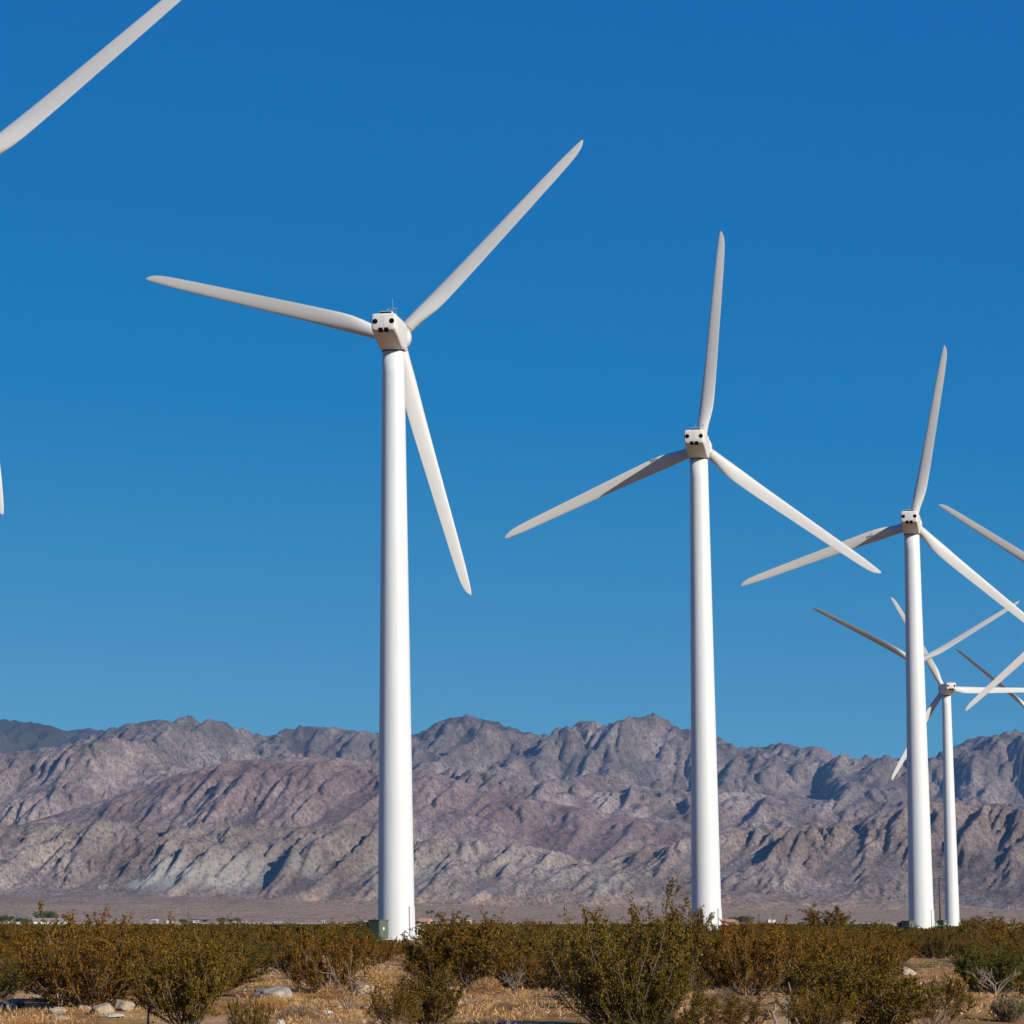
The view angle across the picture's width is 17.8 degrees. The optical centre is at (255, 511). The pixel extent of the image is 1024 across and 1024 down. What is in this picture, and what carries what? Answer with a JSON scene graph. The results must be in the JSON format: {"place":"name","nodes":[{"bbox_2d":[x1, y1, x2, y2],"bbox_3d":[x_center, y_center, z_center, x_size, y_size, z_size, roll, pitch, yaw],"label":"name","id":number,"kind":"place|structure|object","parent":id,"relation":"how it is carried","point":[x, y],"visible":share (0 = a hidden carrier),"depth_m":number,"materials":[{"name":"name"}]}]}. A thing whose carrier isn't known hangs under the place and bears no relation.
{"place":"outdoors","nodes":[
{"label":"outdoors","id":0,"kind":"place"},
{"bbox_2d":[0,719,537,751],"bbox_3d":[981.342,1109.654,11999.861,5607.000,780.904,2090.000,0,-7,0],"label":"mountain","id":1,"kind":"structure","parent":0,"point":[15,735],"depth_m":12285.78,"materials":[{"name":"stone"}]},
{"bbox_2d":[23,756,772,862],"bbox_3d":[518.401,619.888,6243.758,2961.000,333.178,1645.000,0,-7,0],"label":"mountain","id":2,"kind":"structure","parent":0,"point":[321,792],"depth_m":6154.26,"materials":[{"name":"stone"}]},
{"bbox_2d":[0,818,1023,921],"bbox_3d":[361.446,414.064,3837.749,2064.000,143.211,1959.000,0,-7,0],"label":"foothill","id":3,"kind":"structure","parent":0,"point":[197,869],"depth_m":4262.09,"materials":[{"name":"stone"}]},
{"bbox_2d":[0,713,1023,805],"bbox_3d":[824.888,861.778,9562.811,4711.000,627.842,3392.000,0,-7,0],"label":"mountain","id":4,"kind":"structure","parent":0,"point":[652,751],"depth_m":9566.53,"materials":[{"name":"stone"}]},
{"bbox_2d":[0,738,1023,827],"bbox_3d":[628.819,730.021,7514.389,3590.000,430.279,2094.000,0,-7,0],"label":"mountain","id":5,"kind":"structure","parent":0,"point":[37,784],"depth_m":7433.78,"materials":[{"name":"stone"}]},
{"bbox_2d":[0,922,1023,1023],"bbox_3d":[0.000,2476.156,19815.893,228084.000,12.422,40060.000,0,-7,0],"label":"ground","id":6,"kind":"structure","parent":0,"point":[570,1018],"depth_m":68.58,"materials":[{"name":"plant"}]},
{"bbox_2d":[0,920,35,944],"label":"creosote bush","id":7,"kind":"object","parent":6,"relation":"on","point":[6,931],"visible":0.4,"depth_m":136.95,"materials":[{"name":"green plant"}]},
{"bbox_2d":[0,951,36,998],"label":"creosote bush","id":8,"kind":"object","parent":6,"relation":"on","point":[14,987],"visible":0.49,"depth_m":71.19,"materials":[{"name":"green plant"}]},
{"bbox_2d":[0,932,49,991],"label":"creosote bush","id":9,"kind":"object","parent":6,"relation":"on","point":[2,948],"visible":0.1,"depth_m":85.73,"materials":[{"name":"green plant"}]},
{"bbox_2d":[7,1015,42,1023],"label":"dry bush","id":10,"kind":"object","parent":6,"relation":"on","point":[26,1021],"visible":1,"depth_m":56.85,"materials":[{"name":"plant"}]},
{"bbox_2d":[0,952,74,993],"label":"creosote bush","id":11,"kind":"object","parent":6,"relation":"on","point":[24,987],"visible":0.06,"depth_m":77.22,"materials":[{"name":"green plant"}]},
{"bbox_2d":[31,918,67,924],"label":"house","id":12,"kind":"structure","parent":6,"relation":"on","point":[39,921],"depth_m":1435.50,"materials":[{"name":"white paint"}]},
{"bbox_2d":[0,899,176,1009],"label":"creosote bush","id":13,"kind":"object","parent":6,"relation":"on","point":[99,982],"visible":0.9,"depth_m":64.43,"materials":[{"name":"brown plant"}]},
{"bbox_2d":[0,0,180,514],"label":"wind turbine","id":14,"kind":"object","parent":6,"relation":"on","point":[29,120],"visible":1,"depth_m":211.91,"materials":[{"name":"white paint"}]},
{"bbox_2d":[25,929,155,1004],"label":"creosote bush","id":15,"kind":"object","parent":6,"relation":"on","point":[56,963],"visible":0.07,"depth_m":66.93,"materials":[{"name":"green plant"}]},
{"bbox_2d":[89,1003,113,1015],"bbox_3d":[-2.951,9.587,62.392,0.471,0.347,0.518,2,-7,-15],"label":"boulder","id":16,"kind":"object","parent":6,"relation":"on","point":[105,1007],"visible":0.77,"depth_m":62.20,"materials":[{"name":"beige stone"}]},
{"bbox_2d":[114,999,134,1010],"bbox_3d":[-2.595,9.706,63.767,0.403,0.304,0.440,-3,-8,23],"label":"boulder","id":17,"kind":"object","parent":6,"relation":"on","point":[121,1005],"visible":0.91,"depth_m":63.64,"materials":[{"name":"beige stone"}]},
{"bbox_2d":[120,918,165,940],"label":"creosote bush","id":18,"kind":"object","parent":6,"relation":"on","point":[157,930],"visible":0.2,"depth_m":157.75,"materials":[{"name":"green plant"}]},
{"bbox_2d":[110,929,249,1006],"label":"creosote bush","id":19,"kind":"object","parent":6,"relation":"on","point":[178,942],"visible":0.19,"depth_m":66.01,"materials":[{"name":"green plant"}]},
{"bbox_2d":[126,921,237,1023],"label":"creosote bush","id":20,"kind":"object","parent":6,"relation":"on","point":[195,993],"visible":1,"depth_m":55.28,"materials":[{"name":"green plant"}]},
{"bbox_2d":[139,933,224,950],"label":"creosote bush","id":21,"kind":"object","parent":6,"relation":"on","point":[208,941],"visible":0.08,"depth_m":98.57,"materials":[{"name":"green plant"}]},
{"bbox_2d":[162,925,246,946],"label":"creosote bush","id":22,"kind":"object","parent":6,"relation":"on","point":[206,935],"visible":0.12,"depth_m":110.14,"materials":[{"name":"green plant"}]},
{"bbox_2d":[177,944,268,995],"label":"creosote bush","id":23,"kind":"object","parent":6,"relation":"on","point":[248,971],"visible":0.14,"depth_m":76.89,"materials":[{"name":"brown plant"}]},
{"bbox_2d":[177,940,275,992],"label":"creosote bush","id":24,"kind":"object","parent":6,"relation":"on","point":[256,961],"visible":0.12,"depth_m":78.75,"materials":[{"name":"green plant"}]},
{"bbox_2d":[198,917,254,938],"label":"creosote bush","id":25,"kind":"object","parent":6,"relation":"on","point":[235,929],"visible":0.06,"depth_m":144.97,"materials":[{"name":"green plant"}]},
{"bbox_2d":[189,913,268,945],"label":"creosote bush","id":26,"kind":"object","parent":6,"relation":"on","point":[231,933],"visible":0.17,"depth_m":125.83,"materials":[{"name":"green plant"}]},
{"bbox_2d":[225,994,273,1023],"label":"creosote bush","id":27,"kind":"object","parent":6,"relation":"on","point":[255,1019],"visible":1,"depth_m":50.81,"materials":[{"name":"green plant"}]},
{"bbox_2d":[247,994,291,1010],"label":"dry bush","id":28,"kind":"object","parent":6,"relation":"on","point":[278,1002],"visible":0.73,"depth_m":65.65,"materials":[{"name":"plant"}]},
{"bbox_2d":[252,986,292,998],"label":"boulder","id":29,"kind":"object","parent":6,"relation":"on","point":[284,991],"visible":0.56,"depth_m":75.10,"materials":[{"name":"grey stone"}]},
{"bbox_2d":[259,948,306,973],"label":"creosote bush","id":30,"kind":"object","parent":6,"relation":"on","point":[272,959],"visible":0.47,"depth_m":105.20,"materials":[{"name":"green plant"}]},
{"bbox_2d":[252,922,322,966],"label":"creosote bush","id":31,"kind":"object","parent":6,"relation":"on","point":[273,941],"visible":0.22,"depth_m":115.53,"materials":[{"name":"green plant"}]},
{"bbox_2d":[278,1005,327,1018],"bbox_3d":[0.827,9.378,61.046,0.995,0.290,0.975,2,-7,-15],"label":"dry bush","id":32,"kind":"object","parent":6,"relation":"on","point":[303,1012],"visible":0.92,"depth_m":60.92,"materials":[{"name":"plant"}]},
{"bbox_2d":[275,922,385,992],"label":"creosote bush","id":33,"kind":"object","parent":6,"relation":"on","point":[314,976],"visible":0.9,"depth_m":78.43,"materials":[{"name":"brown plant"}]},
{"bbox_2d":[317,982,355,999],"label":"dry bush","id":34,"kind":"object","parent":6,"relation":"on","point":[329,990],"visible":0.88,"depth_m":76.38,"materials":[{"name":"plant"}]},
{"bbox_2d":[314,946,375,1010],"bbox_3d":[1.773,9.251,64.228,1.345,1.340,0.867,3,-8,-23],"label":"dead shrub","id":35,"kind":"object","parent":6,"relation":"on","point":[350,1006],"visible":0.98,"depth_m":64.23,"materials":[{"name":"plant"}]},
{"bbox_2d":[315,930,377,965],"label":"creosote bush","id":36,"kind":"object","parent":6,"relation":"on","point":[341,943],"visible":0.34,"depth_m":128.55,"materials":[{"name":"green plant"}]},
{"bbox_2d":[317,926,385,946],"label":"creosote bush","id":37,"kind":"object","parent":6,"relation":"on","point":[355,934],"visible":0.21,"depth_m":158.23,"materials":[{"name":"green plant"}]},
{"bbox_2d":[331,917,376,941],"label":"creosote bush","id":38,"kind":"object","parent":6,"relation":"on","point":[363,929],"visible":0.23,"depth_m":173.77,"materials":[{"name":"green plant"}]},
{"bbox_2d":[146,140,582,939],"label":"wind turbine","id":39,"kind":"object","parent":6,"relation":"on","point":[390,332],"visible":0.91,"depth_m":268.29,"materials":[{"name":"metal"}]},
{"bbox_2d":[353,981,378,995],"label":"boulder","id":40,"kind":"object","parent":6,"relation":"on","point":[363,992],"visible":0.51,"depth_m":77.63,"materials":[{"name":"beige stone"}]},
{"bbox_2d":[338,963,413,995],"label":"dry bush","id":41,"kind":"object","parent":6,"relation":"on","point":[379,980],"visible":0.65,"depth_m":77.99,"materials":[{"name":"plant"}]},
{"bbox_2d":[363,920,392,939],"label":"transformer box","id":42,"kind":"object","parent":6,"relation":"on","point":[379,927],"visible":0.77,"depth_m":260.41,"materials":[{"name":"green paint"}]},
{"bbox_2d":[363,936,402,962],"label":"creosote bush","id":43,"kind":"object","parent":6,"relation":"on","point":[390,953],"visible":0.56,"depth_m":131.91,"materials":[{"name":"brown plant"}]},
{"bbox_2d":[360,982,424,1023],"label":"creosote bush","id":44,"kind":"object","parent":6,"relation":"on","point":[400,1008],"visible":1,"depth_m":51.77,"materials":[{"name":"green plant"}]},
{"bbox_2d":[392,958,467,1023],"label":"creosote bush","id":45,"kind":"object","parent":6,"relation":"on","point":[435,1011],"visible":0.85,"depth_m":52.54,"materials":[{"name":"green plant"}]},
{"bbox_2d":[400,909,473,987],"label":"creosote bush","id":46,"kind":"object","parent":6,"relation":"on","point":[430,949],"visible":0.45,"depth_m":85.21,"materials":[{"name":"green plant"}]},
{"bbox_2d":[434,904,519,992],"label":"creosote bush","id":47,"kind":"object","parent":6,"relation":"on","point":[481,958],"visible":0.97,"depth_m":79.86,"materials":[{"name":"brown plant"}]},
{"bbox_2d":[467,976,505,994],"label":"dry bush","id":48,"kind":"object","parent":6,"relation":"on","point":[495,987],"visible":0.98,"depth_m":77.08,"materials":[{"name":"plant"}]},
{"bbox_2d":[6,965,1010,1023],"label":"pebbles","id":49,"kind":"object","parent":6,"relation":"on","point":[364,1020],"visible":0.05,"depth_m":69.89,"materials":[{"name":"beige stone"}]},
{"bbox_2d":[472,908,545,986],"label":"creosote bush","id":50,"kind":"object","parent":6,"relation":"on","point":[524,955],"visible":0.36,"depth_m":86.13,"materials":[{"name":"green plant"}]},
{"bbox_2d":[0,920,1023,996],"bbox_3d":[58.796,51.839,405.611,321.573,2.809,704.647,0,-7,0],"label":"distant scrub","id":51,"kind":"object","parent":6,"relation":"on","point":[313,927],"visible":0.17,"depth_m":244.08,"materials":[{"name":"plant"}]},
{"bbox_2d":[499,967,525,995],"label":"dead shrub","id":52,"kind":"object","parent":6,"relation":"on","point":[513,984],"visible":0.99,"depth_m":76.94,"materials":[{"name":"plant"}]},
{"bbox_2d":[507,918,568,944],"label":"creosote bush","id":53,"kind":"object","parent":6,"relation":"on","point":[522,934],"visible":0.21,"depth_m":121.73,"materials":[{"name":"green plant"}]},
{"bbox_2d":[504,951,572,989],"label":"creosote bush","id":54,"kind":"object","parent":6,"relation":"on","point":[534,971],"visible":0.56,"depth_m":84.99,"materials":[{"name":"green plant"}]},
{"bbox_2d":[509,918,586,981],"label":"creosote bush","id":55,"kind":"object","parent":6,"relation":"on","point":[560,933],"visible":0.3,"depth_m":98.74,"materials":[{"name":"green plant"}]},
{"bbox_2d":[559,922,635,954],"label":"creosote bush","id":56,"kind":"object","parent":6,"relation":"on","point":[599,939],"visible":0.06,"depth_m":114.63,"materials":[{"name":"green plant"}]},
{"bbox_2d":[554,953,649,1001],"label":"creosote bush","id":57,"kind":"object","parent":6,"relation":"on","point":[588,974],"visible":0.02,"depth_m":70.15,"materials":[{"name":"green plant"}]},
{"bbox_2d":[523,876,710,1023],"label":"creosote bush","id":58,"kind":"object","parent":6,"relation":"on","point":[657,958],"visible":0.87,"depth_m":51.28,"materials":[{"name":"green plant"}]},
{"bbox_2d":[600,921,665,950],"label":"creosote bush","id":59,"kind":"object","parent":6,"relation":"on","point":[642,938],"visible":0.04,"depth_m":117.74,"materials":[{"name":"green plant"}]},
{"bbox_2d":[590,968,711,1023],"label":"creosote bush","id":60,"kind":"object","parent":6,"relation":"on","point":[665,1016],"visible":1,"depth_m":50.74,"materials":[{"name":"green plant"}]},
{"bbox_2d":[664,891,720,991],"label":"creosote bush","id":61,"kind":"object","parent":6,"relation":"on","point":[695,931],"visible":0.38,"depth_m":85.69,"materials":[{"name":"green plant"}]},
{"bbox_2d":[505,231,880,929],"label":"wind turbine","id":62,"kind":"object","parent":6,"relation":"on","point":[705,851],"visible":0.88,"depth_m":332.21,"materials":[{"name":"metal"}]},
{"bbox_2d":[690,969,734,990],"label":"creosote bush","id":63,"kind":"object","parent":6,"relation":"on","point":[701,978],"visible":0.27,"depth_m":86.84,"materials":[{"name":"green plant"}]},
{"bbox_2d":[710,985,739,1005],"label":"dry bush","id":64,"kind":"object","parent":6,"relation":"on","point":[719,998],"visible":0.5,"depth_m":70.70,"materials":[{"name":"plant"}]},
{"bbox_2d":[690,990,773,1023],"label":"creosote bush","id":65,"kind":"object","parent":6,"relation":"on","point":[731,1011],"visible":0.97,"depth_m":51.11,"materials":[{"name":"green plant"}]},
{"bbox_2d":[688,914,803,995],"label":"creosote bush","id":66,"kind":"object","parent":6,"relation":"on","point":[737,971],"visible":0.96,"depth_m":75.12,"materials":[{"name":"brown plant"}]},
{"bbox_2d":[747,923,816,943],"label":"creosote bush","id":67,"kind":"object","parent":6,"relation":"on","point":[761,932],"visible":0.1,"depth_m":126.34,"materials":[{"name":"green plant"}]},
{"bbox_2d":[772,970,811,994],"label":"creosote bush","id":68,"kind":"object","parent":6,"relation":"on","point":[782,984],"visible":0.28,"depth_m":77.85,"materials":[{"name":"green plant"}]},
{"bbox_2d":[769,987,825,1023],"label":"dead shrub","id":69,"kind":"object","parent":6,"relation":"on","point":[785,1009],"visible":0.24,"depth_m":51.75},
{"bbox_2d":[744,915,853,991],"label":"creosote bush","id":70,"kind":"object","parent":6,"relation":"on","point":[818,939],"visible":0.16,"depth_m":83.42,"materials":[{"name":"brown plant"}]},
{"bbox_2d":[774,981,865,1023],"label":"creosote bush","id":71,"kind":"object","parent":6,"relation":"on","point":[814,1010],"visible":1,"depth_m":50.19,"materials":[{"name":"green plant"}]},
{"bbox_2d":[797,903,855,929],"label":"creosote bush","id":72,"kind":"object","parent":6,"relation":"on","point":[813,917],"visible":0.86,"depth_m":191.39,"materials":[{"name":"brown plant"}]},
{"bbox_2d":[766,946,903,1010],"bbox_3d":[11.263,9.019,62.607,2.859,1.301,2.358,5,-8,-33],"label":"creosote bush","id":73,"kind":"object","parent":6,"relation":"on","point":[820,980],"visible":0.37,"depth_m":62.47,"materials":[{"name":"green plant"}]},
{"bbox_2d":[807,925,875,969],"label":"creosote bush","id":74,"kind":"object","parent":6,"relation":"on","point":[864,941],"visible":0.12,"depth_m":109.91,"materials":[{"name":"green plant"}]},
{"bbox_2d":[804,927,908,993],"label":"creosote bush","id":75,"kind":"object","parent":6,"relation":"on","point":[869,958],"visible":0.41,"depth_m":76.92,"materials":[{"name":"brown plant"}]},
{"bbox_2d":[829,936,918,970],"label":"creosote bush","id":76,"kind":"object","parent":6,"relation":"on","point":[894,950],"visible":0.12,"depth_m":99.66,"materials":[{"name":"green plant"}]},
{"bbox_2d":[843,920,907,953],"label":"creosote bush","id":77,"kind":"object","parent":6,"relation":"on","point":[882,933],"visible":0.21,"depth_m":132.53,"materials":[{"name":"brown plant"}]},
{"bbox_2d":[825,957,936,1023],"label":"creosote bush","id":78,"kind":"object","parent":6,"relation":"on","point":[896,999],"visible":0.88,"depth_m":51.09,"materials":[{"name":"green plant"}]},
{"bbox_2d":[741,345,1023,928],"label":"wind turbine","id":79,"kind":"object","parent":6,"relation":"on","point":[920,881],"visible":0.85,"depth_m":398.03,"materials":[{"name":"metal"}]},
{"bbox_2d":[899,933,925,956],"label":"creosote bush","id":80,"kind":"object","parent":6,"relation":"on","point":[911,948],"visible":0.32,"depth_m":139.01,"materials":[{"name":"brown plant"}]},
{"bbox_2d":[813,601,1018,925],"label":"wind turbine","id":81,"kind":"object","parent":6,"relation":"on","point":[928,656],"visible":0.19,"depth_m":622.22,"materials":[{"name":"metal"}]},
{"bbox_2d":[890,927,950,957],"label":"creosote bush","id":82,"kind":"object","parent":6,"relation":"on","point":[924,935],"visible":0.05,"depth_m":145.36,"materials":[{"name":"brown plant"}]},
{"bbox_2d":[902,927,955,958],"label":"creosote bush","id":83,"kind":"object","parent":6,"relation":"on","point":[933,950],"visible":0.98,"depth_m":139.31,"materials":[{"name":"green plant"}]},
{"bbox_2d":[910,960,955,967],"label":"dry bush","id":84,"kind":"object","parent":6,"relation":"on","point":[940,964],"visible":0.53,"depth_m":116.30,"materials":[{"name":"plant"}]},
{"bbox_2d":[899,968,977,1023],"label":"creosote bush","id":85,"kind":"object","parent":6,"relation":"on","point":[959,994],"visible":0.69,"depth_m":52.90,"materials":[{"name":"green plant"}]},
{"bbox_2d":[891,597,1023,926],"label":"wind turbine","id":86,"kind":"object","parent":6,"relation":"on","point":[945,693],"visible":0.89,"depth_m":688.14,"materials":[{"name":"metal"}]},
{"bbox_2d":[943,919,987,936],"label":"creosote bush","id":87,"kind":"object","parent":6,"relation":"on","point":[961,929],"visible":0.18,"depth_m":172.97,"materials":[{"name":"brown plant"}]},
{"bbox_2d":[956,933,1002,952],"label":"creosote bush","id":88,"kind":"object","parent":6,"relation":"on","point":[975,939],"visible":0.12,"depth_m":122.53,"materials":[{"name":"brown plant"}]},
{"bbox_2d":[948,921,1013,948],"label":"creosote bush","id":89,"kind":"object","parent":6,"relation":"on","point":[967,933],"visible":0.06,"depth_m":139.71,"materials":[{"name":"green plant"}]},
{"bbox_2d":[939,504,1023,561],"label":"wind turbine","id":90,"kind":"object","parent":6,"relation":"on","point":[1016,552],"visible":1,"depth_m":483.58,"materials":[{"name":"metal"}]},
{"bbox_2d":[957,910,1007,933],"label":"creosote bush","id":91,"kind":"object","parent":6,"relation":"on","point":[975,920],"visible":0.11,"depth_m":177.30,"materials":[{"name":"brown plant"}]},
{"bbox_2d":[949,936,1023,993],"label":"creosote bush","id":92,"kind":"object","parent":6,"relation":"on","point":[999,973],"visible":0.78,"depth_m":79.52,"materials":[{"name":"green plant"}]},
{"bbox_2d":[956,649,1023,802],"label":"wind turbine","id":93,"kind":"object","parent":6,"relation":"on","point":[1014,696],"visible":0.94,"depth_m":761.75,"materials":[{"name":"metal"}]},
{"bbox_2d":[965,964,1020,994],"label":"dead shrub","id":94,"kind":"object","parent":6,"relation":"on","point":[989,980],"visible":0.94,"depth_m":78.76,"materials":[{"name":"plant"}]},
{"bbox_2d":[964,934,1023,968],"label":"creosote bush","id":95,"kind":"object","parent":6,"relation":"on","point":[999,941],"visible":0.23,"depth_m":102.49,"materials":[{"name":"green plant"}]},
{"bbox_2d":[965,652,1023,710],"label":"wind turbine","id":96,"kind":"object","parent":6,"relation":"on","point":[1009,669],"visible":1,"depth_m":530.93,"materials":[{"name":"metal"}]},
{"bbox_2d":[966,945,1023,976],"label":"creosote bush","id":97,"kind":"object","parent":6,"relation":"on","point":[1007,954],"visible":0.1,"depth_m":89.87,"materials":[{"name":"green plant"}]},
{"bbox_2d":[970,915,1023,941],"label":"creosote bush","id":98,"kind":"object","parent":6,"relation":"on","point":[1001,918],"visible":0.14,"depth_m":134.50,"materials":[{"name":"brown plant"}]},
{"bbox_2d":[973,920,1023,950],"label":"creosote bush","id":99,"kind":"object","parent":6,"relation":"on","point":[999,928],"visible":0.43,"depth_m":116.16,"materials":[{"name":"green plant"}]},
{"bbox_2d":[988,989,1023,1021],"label":"creosote bush","id":100,"kind":"object","parent":6,"relation":"on","point":[1003,1012],"visible":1,"depth_m":59.72,"materials":[{"name":"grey plant"}]},
{"bbox_2d":[0,0,1023,759],"label":"sky","id":101,"kind":"structure","parent":0,"point":[190,523],"materials":[{"name":"blue"}]},
{"bbox_2d":[604,800,1023,909],"bbox_3d":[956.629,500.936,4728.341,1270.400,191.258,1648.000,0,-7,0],"label":"foothill","id":102,"kind":"structure","parent":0,"point":[864,857],"depth_m":4864.38,"materials":[{"name":"stone"}]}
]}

